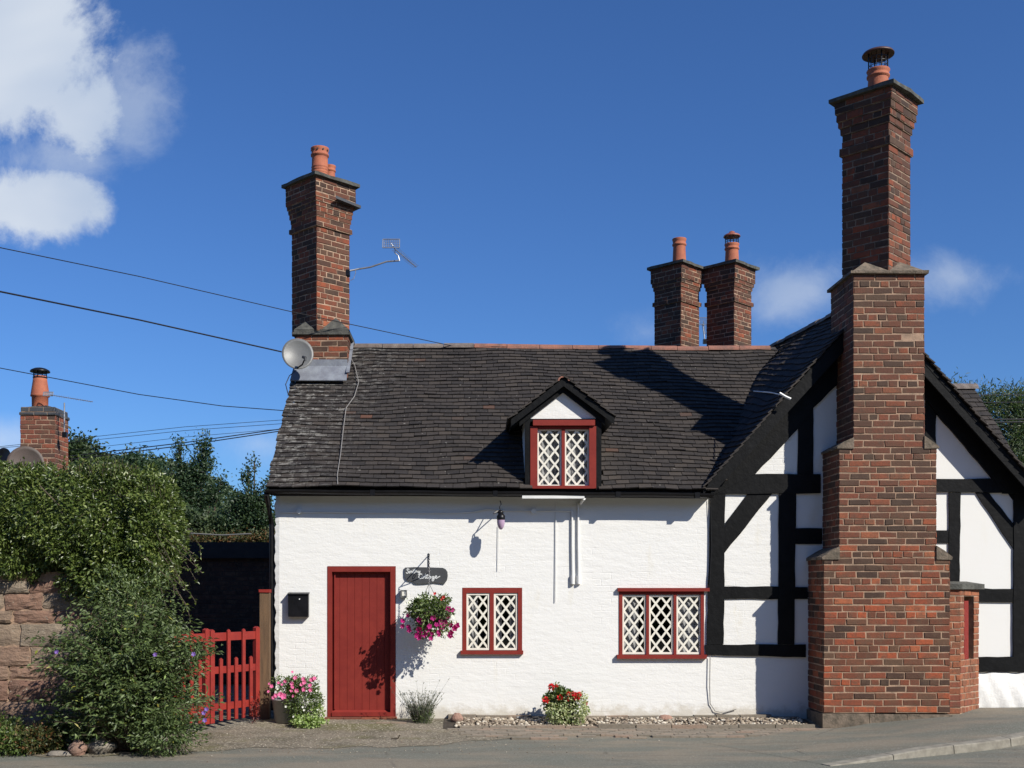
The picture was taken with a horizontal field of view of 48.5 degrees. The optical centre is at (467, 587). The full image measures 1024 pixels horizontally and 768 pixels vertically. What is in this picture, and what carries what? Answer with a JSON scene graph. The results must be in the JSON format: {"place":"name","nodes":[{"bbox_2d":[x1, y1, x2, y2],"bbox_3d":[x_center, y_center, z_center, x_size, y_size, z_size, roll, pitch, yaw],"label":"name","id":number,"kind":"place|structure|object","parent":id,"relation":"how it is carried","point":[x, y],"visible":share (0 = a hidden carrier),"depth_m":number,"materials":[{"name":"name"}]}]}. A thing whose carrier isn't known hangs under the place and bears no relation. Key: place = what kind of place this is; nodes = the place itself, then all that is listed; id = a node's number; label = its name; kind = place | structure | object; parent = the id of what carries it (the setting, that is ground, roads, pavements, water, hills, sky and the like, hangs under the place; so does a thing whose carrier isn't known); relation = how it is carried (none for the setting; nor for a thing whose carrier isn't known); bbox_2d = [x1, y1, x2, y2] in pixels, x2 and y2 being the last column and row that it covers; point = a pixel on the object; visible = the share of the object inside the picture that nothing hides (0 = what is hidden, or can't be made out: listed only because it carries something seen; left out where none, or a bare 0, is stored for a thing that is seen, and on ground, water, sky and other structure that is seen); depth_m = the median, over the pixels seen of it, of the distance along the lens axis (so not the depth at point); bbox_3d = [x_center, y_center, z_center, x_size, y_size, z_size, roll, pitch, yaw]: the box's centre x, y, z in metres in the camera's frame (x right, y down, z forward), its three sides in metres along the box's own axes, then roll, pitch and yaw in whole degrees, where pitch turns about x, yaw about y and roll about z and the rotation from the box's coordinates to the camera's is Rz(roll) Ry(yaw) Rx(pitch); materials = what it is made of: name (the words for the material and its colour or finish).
{"place":"outdoors","nodes":[
{"label":"outdoors","id":0,"kind":"place"},
{"bbox_2d":[0,420,277,446],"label":"overhead wire","id":1,"kind":"object","parent":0,"point":[160,429],"visible":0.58,"depth_m":39.99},
{"bbox_2d":[0,368,282,410],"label":"overhead wire","id":2,"kind":"object","parent":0,"point":[145,395],"visible":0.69,"depth_m":25.99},
{"bbox_2d":[1,423,281,447],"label":"overhead wire","id":3,"kind":"object","parent":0,"point":[154,433],"visible":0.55,"depth_m":39.99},
{"bbox_2d":[68,429,273,450],"bbox_3d":[-13.225,-5.069,39.999,39.185,3.134,0.014,0,0,0],"label":"overhead wire","id":4,"kind":"object","parent":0,"point":[164,439],"visible":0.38,"depth_m":39.99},
{"bbox_2d":[68,431,277,459],"bbox_3d":[-9.918,-3.551,29.999,29.391,3.945,0.025,0,0,0],"label":"overhead wire","id":5,"kind":"object","parent":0,"point":[173,446],"visible":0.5,"depth_m":29.99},
{"bbox_2d":[68,429,278,456],"bbox_3d":[-9.918,-3.673,29.999,29.391,3.700,0.025,0,0,0],"label":"overhead wire","id":6,"kind":"object","parent":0,"point":[173,443],"visible":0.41,"depth_m":29.99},
{"bbox_2d":[180,683,275,685],"bbox_3d":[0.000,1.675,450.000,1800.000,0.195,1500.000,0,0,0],"label":"ground","id":7,"kind":"structure","parent":0,"point":[232,684],"depth_m":19.87,"materials":[{"name":"green"}]},
{"bbox_2d":[0,711,31,742],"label":"weed","id":8,"kind":"object","parent":7,"relation":"on","point":[11,720],"visible":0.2,"depth_m":12.30,"materials":[{"name":"green plant"}]},
{"bbox_2d":[0,717,49,757],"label":"weed","id":9,"kind":"object","parent":7,"relation":"on","point":[5,750],"visible":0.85,"depth_m":11.71,"materials":[{"name":"green plant"}]},
{"bbox_2d":[4,721,68,754],"bbox_3d":[-4.524,1.635,11.831,0.592,0.508,0.568,0,0,-43],"label":"weed","id":10,"kind":"object","parent":7,"relation":"on","point":[41,745],"visible":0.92,"depth_m":11.79,"materials":[{"name":"green plant"}]},
{"bbox_2d":[30,708,79,751],"bbox_3d":[-4.409,1.544,12.128,0.579,0.540,0.507,0,0,0],"label":"weed","id":11,"kind":"object","parent":7,"relation":"on","point":[64,735],"visible":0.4,"depth_m":12.04,"materials":[{"name":"green plant"}]},
{"bbox_2d":[0,572,146,740],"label":"stone wall","id":12,"kind":"structure","parent":7,"relation":"on","point":[27,609],"depth_m":12.81,"materials":[{"name":"stone"}]},
{"bbox_2d":[0,453,203,622],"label":"hedge","id":13,"kind":"object","parent":12,"relation":"on","point":[64,523],"visible":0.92,"depth_m":12.70,"materials":[{"name":"green plant"}]},
{"bbox_2d":[65,716,109,751],"bbox_3d":[-4.004,1.567,12.003,0.499,0.522,0.588,0,0,0],"label":"weed","id":14,"kind":"object","parent":7,"relation":"on","point":[86,740],"visible":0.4,"depth_m":11.89,"materials":[{"name":"green plant"}]},
{"bbox_2d":[68,426,120,490],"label":"tree","id":15,"kind":"object","parent":7,"relation":"on","point":[80,446],"visible":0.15,"depth_m":59.41,"materials":[{"name":"green plant"}]},
{"bbox_2d":[19,367,193,541],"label":"neighbour house","id":16,"kind":"structure","parent":7,"relation":"on","point":[41,425],"depth_m":19.20,"materials":[{"name":"brick"}]},
{"bbox_2d":[0,448,9,461],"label":"satellite dish","id":17,"kind":"object","parent":16,"relation":"attached to","point":[4,453],"visible":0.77,"depth_m":17.50,"materials":[{"name":"metal"}]},
{"bbox_2d":[6,446,44,467],"bbox_3d":[-7.186,-1.891,18.235,0.549,0.586,1.896,0,0,-26],"label":"satellite dish","id":18,"kind":"object","parent":16,"relation":"attached to","point":[27,453],"visible":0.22,"depth_m":17.49,"materials":[{"name":"metal"}]},
{"bbox_2d":[43,392,92,437],"bbox_3d":[-6.645,-2.937,19.037,1.134,0.779,0.250,0,0,27],"label":"television aerial","id":19,"kind":"object","parent":16,"relation":"attached to","point":[64,434],"visible":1,"depth_m":19.19,"materials":[{"name":"metal"}]},
{"bbox_2d":[16,558,231,756],"bbox_3d":[-3.651,0.847,12.040,2.233,2.369,1.568,0,0,0],"label":"shrub","id":20,"kind":"object","parent":7,"relation":"on","point":[128,700],"visible":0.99,"depth_m":11.78,"materials":[{"name":"green plant"}]},
{"bbox_2d":[102,442,170,493],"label":"tree","id":21,"kind":"object","parent":7,"relation":"on","point":[142,461],"visible":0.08,"depth_m":47.78,"materials":[{"name":"green plant"}]},
{"bbox_2d":[160,427,233,519],"bbox_3d":[-6.469,-1.072,26.967,1.755,5.509,1.154,0,0,-22],"label":"tree","id":22,"kind":"object","parent":7,"relation":"on","point":[190,482],"visible":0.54,"depth_m":26.91,"materials":[{"name":"green plant"}]},
{"bbox_2d":[150,542,275,682],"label":"shed","id":23,"kind":"structure","parent":7,"relation":"on","point":[233,578],"depth_m":20.00,"materials":[{"name":"wood"}]},
{"bbox_2d":[190,533,250,535],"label":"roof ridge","id":24,"kind":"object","parent":23,"relation":"on","point":[221,534],"visible":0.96,"depth_m":21.99,"materials":[{"name":"grey"}]},
{"bbox_2d":[173,496,275,536],"bbox_3d":[-5.726,-0.207,25.223,3.663,3.789,1.647,0,0,0],"label":"bush","id":25,"kind":"object","parent":7,"relation":"on","point":[196,521],"visible":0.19,"depth_m":24.87,"materials":[{"name":"green plant"}]},
{"bbox_2d":[188,526,275,541],"bbox_3d":[-4.723,0.183,23.200,2.047,2.995,0.962,0,0,0],"label":"bush","id":26,"kind":"object","parent":7,"relation":"on","point":[257,536],"visible":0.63,"depth_m":23.05,"materials":[{"name":"green plant"}]},
{"bbox_2d":[213,451,275,541],"bbox_3d":[-4.831,-0.671,25.052,1.548,4.715,0.947,0,0,0],"label":"tree","id":27,"kind":"object","parent":7,"relation":"on","point":[248,505],"visible":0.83,"depth_m":24.88,"materials":[{"name":"green plant"}]},
{"bbox_2d":[259,589,271,718],"bbox_3d":[-2.596,0.899,14.554,0.146,1.762,0.139,0,0,0],"label":"gate post","id":28,"kind":"object","parent":7,"relation":"on","point":[265,647],"visible":0.82,"depth_m":14.50,"materials":[{"name":"brown wood"}]},
{"bbox_2d":[209,626,259,723],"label":"picket gate","id":29,"kind":"structure","parent":28,"relation":"attached to","point":[252,667],"depth_m":14.13,"materials":[{"name":"paint"}]},
{"bbox_2d":[448,714,796,718],"bbox_3d":[1.998,1.697,14.560,4.493,0.158,0.132,0,0,0],"label":"plinth course","id":30,"kind":"object","parent":7,"relation":"on","point":[654,716],"visible":0.3,"depth_m":14.50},
{"bbox_2d":[460,724,814,728],"bbox_3d":[2.076,1.725,13.907,4.347,0.117,0.096,0,0,1],"label":"edging","id":31,"kind":"object","parent":7,"relation":"on","point":[747,726],"visible":0.53,"depth_m":13.88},
{"bbox_2d":[264,46,1023,727],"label":"cottage","id":32,"kind":"structure","parent":7,"relation":"on","point":[820,522],"depth_m":14.60,"materials":[{"name":"white paint"}]},
{"bbox_2d":[0,291,281,351],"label":"overhead wire","id":33,"kind":"object","parent":32,"relation":"attached to","point":[135,319],"visible":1,"depth_m":14.79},
{"bbox_2d":[0,247,451,345],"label":"overhead wire","id":34,"kind":"object","parent":32,"relation":"attached to","point":[214,293],"visible":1,"depth_m":15.28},
{"bbox_2d":[282,338,313,368],"bbox_3d":[-2.355,-3.346,16.294,0.416,0.463,0.508,0,0,27],"label":"satellite dish","id":35,"kind":"object","parent":32,"relation":"attached to","point":[297,353],"visible":1,"depth_m":16.23,"materials":[{"name":"metal"}]},
{"bbox_2d":[287,592,309,616],"bbox_3d":[-2.168,0.212,14.549,0.271,0.314,0.098,0,0,0],"label":"letter box","id":36,"kind":"object","parent":32,"relation":"attached to","point":[298,604],"visible":1,"depth_m":14.52,"materials":[{"name":"black plastic"}]},
{"bbox_2d":[337,359,358,484],"bbox_3d":[-1.632,-2.411,15.706,0.185,2.216,2.782,0,0,-3],"label":"aerial lead","id":37,"kind":"object","parent":32,"relation":"attached to","point":[344,422],"visible":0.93,"depth_m":15.48,"materials":[{"name":"grey plastic"}]},
{"bbox_2d":[327,566,395,716],"bbox_3d":[-1.365,0.689,14.650,0.878,1.935,0.140,0,0,0],"label":"door","id":38,"kind":"structure","parent":32,"relation":"in","point":[361,600],"depth_m":14.67,"materials":[{"name":"red paint"}]},
{"bbox_2d":[345,239,416,275],"bbox_3d":[-1.241,-4.951,16.918,1.172,0.578,0.338,0,0,17],"label":"television aerial","id":39,"kind":"object","parent":32,"relation":"attached to","point":[347,271],"visible":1,"depth_m":16.99,"materials":[{"name":"metal"}]},
{"bbox_2d":[401,590,406,596],"bbox_3d":[-0.818,0.074,14.559,0.080,0.095,0.077,0,0,0],"label":"wall light","id":40,"kind":"object","parent":32,"relation":"attached to","point":[403,593],"visible":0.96,"depth_m":14.53,"materials":[{"name":"beige paint"}]},
{"bbox_2d":[404,567,447,583],"bbox_3d":[-0.533,-0.159,14.583,0.558,0.216,0.014,0,0,0],"label":"slate name sign","id":41,"kind":"object","parent":32,"relation":"attached to","point":[417,575],"visible":1,"depth_m":14.58,"materials":[{"name":"grey stone"}]},
{"bbox_2d":[461,588,522,653],"bbox_3d":[0.313,0.425,14.641,0.804,0.855,0.183,0,0,0],"label":"window","id":42,"kind":"structure","parent":32,"relation":"in","point":[470,621],"depth_m":14.61,"materials":[{"name":"red paint"}]},
{"bbox_2d":[493,501,504,529],"bbox_3d":[0.395,-0.922,14.418,0.156,0.375,0.341,0,0,0],"label":"wall lantern","id":43,"kind":"object","parent":32,"relation":"hanging from","point":[500,519],"visible":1,"depth_m":14.27,"materials":[{"name":"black glass"}]},
{"bbox_2d":[617,588,709,658],"bbox_3d":[2.512,0.454,14.617,1.186,0.908,0.145,0,0,0],"label":"window","id":44,"kind":"structure","parent":32,"relation":"in","point":[686,607],"depth_m":14.62,"materials":[{"name":"red paint"}]},
{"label":"basket bracket","id":45,"kind":"object","parent":32,"relation":"attached to","visible":0},
{"bbox_2d":[400,558,459,640],"bbox_3d":[-0.467,0.131,14.239,0.748,1.063,0.609,0,0,0],"label":"hanging basket","id":46,"kind":"object","parent":45,"relation":"hanging from","point":[437,614],"visible":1,"depth_m":14.10,"materials":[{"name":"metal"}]},
{"bbox_2d":[821,732,1023,765],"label":"kerb","id":47,"kind":"structure","parent":7,"relation":"on","point":[1005,741],"depth_m":11.81,"materials":[{"name":"grey concrete"}]},
{"bbox_2d":[945,368,1023,464],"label":"tree","id":48,"kind":"object","parent":7,"relation":"on","point":[1014,436],"visible":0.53,"depth_m":29.78,"materials":[{"name":"green plant"}]},
{"bbox_2d":[0,686,508,756],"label":"driveway","id":49,"kind":"structure","parent":0,"point":[262,727],"depth_m":13.39,"materials":[{"name":"beige gravel"}]},
{"bbox_2d":[47,750,71,756],"bbox_3d":[-4.203,1.709,11.703,0.277,0.066,0.156,0,0,0],"label":"rock","id":50,"kind":"object","parent":49,"relation":"on","point":[58,753],"visible":1,"depth_m":11.64,"materials":[{"name":"grey stone"}]},
{"bbox_2d":[250,697,260,723],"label":"weed","id":51,"kind":"object","parent":49,"relation":"on","point":[255,710],"visible":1,"depth_m":14.20,"materials":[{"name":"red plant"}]},
{"bbox_2d":[267,670,329,728],"bbox_3d":[-2.096,1.389,14.172,0.795,0.736,0.636,0,0,0],"label":"flower tub","id":52,"kind":"object","parent":49,"relation":"on","point":[287,709],"visible":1,"depth_m":14.10,"materials":[{"name":"plastic"}]},
{"bbox_2d":[390,679,448,723],"bbox_3d":[-0.604,1.451,14.248,0.755,0.640,0.440,0,0,0],"label":"lavender plant","id":53,"kind":"object","parent":49,"relation":"on","point":[421,713],"visible":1,"depth_m":14.20,"materials":[{"name":"green plant"}]},
{"bbox_2d":[0,719,1023,767],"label":"road","id":54,"kind":"structure","parent":0,"point":[614,752],"depth_m":11.53,"materials":[{"name":"grey asphalt"}]},
{"bbox_2d":[67,740,86,755],"bbox_3d":[-4.048,1.678,11.745,0.199,0.206,0.202,0,0,0],"label":"rock","id":55,"kind":"object","parent":54,"relation":"on","point":[77,747],"visible":0.84,"depth_m":11.69,"materials":[{"name":"brown stone"}]},
{"bbox_2d":[86,737,117,753],"bbox_3d":[-3.842,1.674,11.888,0.300,0.229,0.260,0,0,36],"label":"rock","id":56,"kind":"object","parent":54,"relation":"on","point":[97,747],"visible":0.69,"depth_m":11.82,"materials":[{"name":"grey stone"}]},
{"bbox_2d":[37,723,1016,763],"bbox_3d":[0.470,1.677,12.360,10.880,0.109,3.690,0,0,0],"label":"loose grit","id":57,"kind":"object","parent":54,"relation":"on","point":[358,740],"visible":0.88,"depth_m":12.76,"materials":[{"name":"grey gravel"}]},
{"bbox_2d":[443,716,816,728],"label":"gravel","id":58,"kind":"structure","parent":54,"relation":"on","point":[508,720],"depth_m":14.22,"materials":[{"name":"beige gravel"}]},
{"bbox_2d":[450,713,462,721],"bbox_3d":[-0.135,1.644,14.303,0.167,0.149,0.155,0,0,0],"label":"rock","id":59,"kind":"object","parent":58,"relation":"on","point":[455,717],"visible":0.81,"depth_m":14.25,"materials":[{"name":"pink stone"}]},
{"bbox_2d":[540,681,590,724],"bbox_3d":[1.219,1.454,14.159,0.628,0.586,0.514,0,0,0],"label":"flowering plant","id":60,"kind":"object","parent":58,"relation":"on","point":[561,704],"visible":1,"depth_m":14.06,"materials":[{"name":"plant"}]},
{"bbox_2d":[659,715,671,720],"bbox_3d":[2.513,1.654,14.399,0.203,0.090,0.126,0,0,0],"label":"rock","id":61,"kind":"object","parent":58,"relation":"on","point":[665,717],"visible":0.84,"depth_m":14.35,"materials":[{"name":"stone"}]},
{"bbox_2d":[0,0,1023,511],"label":"sky","id":62,"kind":"structure","parent":0,"point":[532,160],"materials":[{"name":"blue"}]},
{"bbox_2d":[447,728,833,739],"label":"brick paving","id":63,"kind":"structure","parent":0,"point":[547,733],"depth_m":13.46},
{"bbox_2d":[699,317,706,343],"bbox_3d":[4.992,-5.450,23.723,0.243,0.559,0.654,0,0,0],"label":"television aerial","id":64,"kind":"object","parent":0,"point":[704,334],"visible":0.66,"depth_m":23.99,"materials":[{"name":"metal"}]},
{"bbox_2d":[703,707,1023,763],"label":"pavement","id":65,"kind":"structure","parent":0,"point":[822,746],"depth_m":12.71,"materials":[{"name":"concrete"}]},
{"bbox_2d":[983,402,1023,402],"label":"overhead wire","id":66,"kind":"object","parent":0,"point":[1003,402],"visible":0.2,"depth_m":25.99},
{"bbox_2d":[994,419,1023,419],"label":"overhead wire","id":67,"kind":"object","parent":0,"point":[1008,419],"visible":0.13,"depth_m":25.99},
{"bbox_2d":[996,421,1023,422],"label":"overhead wire","id":68,"kind":"object","parent":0,"point":[1012,422],"visible":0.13,"depth_m":25.99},
{"bbox_3d":[-3.751,1.081,13.026,0.303,1.302,0.154,0,0,0],"label":"gate post","id":69,"kind":"object","parent":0,"visible":0},
{"bbox_2d":[173,628,209,724],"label":"picket gate","id":70,"kind":"structure","parent":69,"relation":"attached to","point":[205,633],"depth_m":13.71,"materials":[{"name":"paint"}]},
{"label":"hill","id":71,"kind":"structure","parent":0,"visible":0},
{"bbox_2d":[107,450,273,516],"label":"wood","id":72,"kind":"object","parent":71,"relation":"on","point":[229,488],"visible":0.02,"depth_m":198.96,"materials":[{"name":"green plant"}]}
]}

